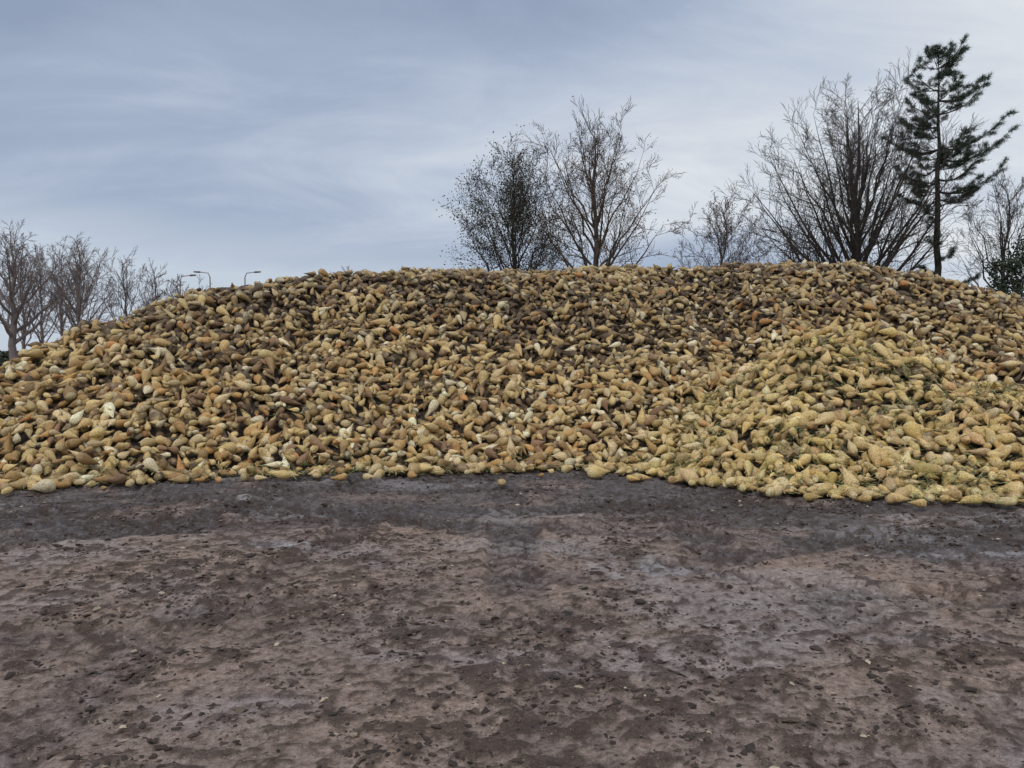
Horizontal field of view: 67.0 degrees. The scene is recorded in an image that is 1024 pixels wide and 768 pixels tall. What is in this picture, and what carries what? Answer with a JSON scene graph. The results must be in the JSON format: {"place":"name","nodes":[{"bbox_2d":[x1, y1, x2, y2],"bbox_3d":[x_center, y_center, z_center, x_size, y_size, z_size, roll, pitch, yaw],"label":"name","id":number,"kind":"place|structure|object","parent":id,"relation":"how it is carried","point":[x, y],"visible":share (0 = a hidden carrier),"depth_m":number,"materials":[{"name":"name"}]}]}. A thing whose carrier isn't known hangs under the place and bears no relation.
{"place":"outdoors","nodes":[
{"label":"outdoors","id":0,"kind":"place"},
{"bbox_2d":[0,358,1023,767],"bbox_3d":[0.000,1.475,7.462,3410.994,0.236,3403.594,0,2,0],"label":"ground","id":1,"kind":"structure","parent":0,"point":[370,678],"depth_m":4.94,"materials":[{"name":"brown soil"}]},
{"bbox_2d":[0,350,20,365],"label":"hedge","id":2,"kind":"object","parent":1,"relation":"on","point":[4,354],"visible":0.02,"depth_m":69.47,"materials":[{"name":"green plant"}]},
{"bbox_2d":[0,219,88,363],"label":"bare tree","id":3,"kind":"object","parent":1,"relation":"on","point":[12,330],"visible":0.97,"depth_m":59.78,"materials":[{"name":"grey plant"}]},
{"bbox_2d":[34,231,118,329],"bbox_3d":[-34.690,-6.295,61.646,6.189,11.471,6.967,-1,2,-27],"label":"bare tree","id":4,"kind":"object","parent":1,"relation":"on","point":[77,309],"visible":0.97,"depth_m":61.50,"materials":[{"name":"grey plant"}]},
{"bbox_2d":[0,237,353,348],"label":"distant tree row","id":5,"kind":"object","parent":1,"relation":"on","point":[126,292],"visible":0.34,"depth_m":74.75,"materials":[{"name":"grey plant"}]},
{"bbox_2d":[180,274,195,294],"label":"street lamp","id":6,"kind":"object","parent":1,"relation":"on","point":[184,276],"visible":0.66,"depth_m":69.65,"materials":[{"name":"grey metal"}]},
{"bbox_2d":[193,271,210,287],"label":"street lamp","id":7,"kind":"object","parent":1,"relation":"on","point":[204,272],"visible":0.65,"depth_m":69.64,"materials":[{"name":"grey metal"}]},
{"bbox_2d":[244,271,260,284],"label":"street lamp","id":8,"kind":"object","parent":1,"relation":"on","point":[250,272],"visible":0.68,"depth_m":70.64,"materials":[{"name":"grey metal"}]},
{"bbox_2d":[432,123,583,271],"bbox_3d":[-0.085,-6.867,41.690,8.401,14.141,7.719,0,2,0],"label":"alder tree","id":9,"kind":"object","parent":1,"relation":"on","point":[516,200],"visible":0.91,"depth_m":41.06,"materials":[{"name":"brown plant"}]},
{"bbox_2d":[0,259,1023,507],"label":"sugar beet pile","id":10,"kind":"object","parent":1,"relation":"on","point":[174,409],"visible":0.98,"depth_m":12.56,"materials":[{"name":"food"}]},
{"bbox_2d":[0,265,1023,504],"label":"beet leaf scraps","id":11,"kind":"object","parent":10,"relation":"on","point":[841,447],"visible":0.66,"depth_m":10.78,"materials":[{"name":"plant"}]},
{"bbox_2d":[0,470,1023,767],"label":"mud clods","id":12,"kind":"object","parent":1,"relation":"on","point":[474,710],"visible":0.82,"depth_m":4.55,"materials":[{"name":"brown soil"}]},
{"bbox_2d":[511,95,691,270],"bbox_3d":[4.688,-7.242,39.938,8.652,15.063,9.111,-1,3,-30],"label":"bare tree","id":13,"kind":"object","parent":1,"relation":"on","point":[598,246],"visible":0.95,"depth_m":39.19,"materials":[{"name":"brown plant"}]},
{"bbox_2d":[671,185,773,267],"bbox_3d":[12.606,-5.795,45.696,6.210,11.747,6.156,0,2,0],"label":"birch tree","id":14,"kind":"object","parent":1,"relation":"on","point":[724,241],"visible":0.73,"depth_m":45.63,"materials":[{"name":"brown plant"}]},
{"bbox_2d":[743,196,837,263],"bbox_3d":[15.696,-5.296,43.824,5.765,10.823,5.781,2,3,44],"label":"bare tree","id":15,"kind":"object","parent":1,"relation":"on","point":[790,235],"visible":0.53,"depth_m":43.40,"materials":[{"name":"brown plant"}]},
{"bbox_2d":[716,46,988,271],"bbox_3d":[19.651,-9.433,46.352,13.003,18.942,14.367,-2,3,-35],"label":"bare tree","id":16,"kind":"object","parent":1,"relation":"on","point":[855,244],"visible":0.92,"depth_m":44.27,"materials":[{"name":"brown plant"}]},
{"bbox_2d":[880,32,1021,284],"bbox_3d":[25.261,-10.045,44.721,6.800,20.273,7.088,0,2,0],"label":"pine tree","id":17,"kind":"object","parent":1,"relation":"on","point":[935,52],"visible":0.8,"depth_m":44.34,"materials":[{"name":"green plant"}]},
{"bbox_2d":[944,169,1023,292],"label":"bare tree","id":18,"kind":"object","parent":1,"relation":"on","point":[1002,237],"visible":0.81,"depth_m":42.66,"materials":[{"name":"brown plant"}]},
{"bbox_2d":[983,234,1023,298],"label":"evergreen shrub","id":19,"kind":"object","parent":1,"relation":"on","point":[1009,266],"visible":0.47,"depth_m":40.68,"materials":[{"name":"green plant"}]},
{"bbox_2d":[0,0,1023,350],"label":"sky","id":20,"kind":"structure","parent":0,"point":[227,140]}
]}

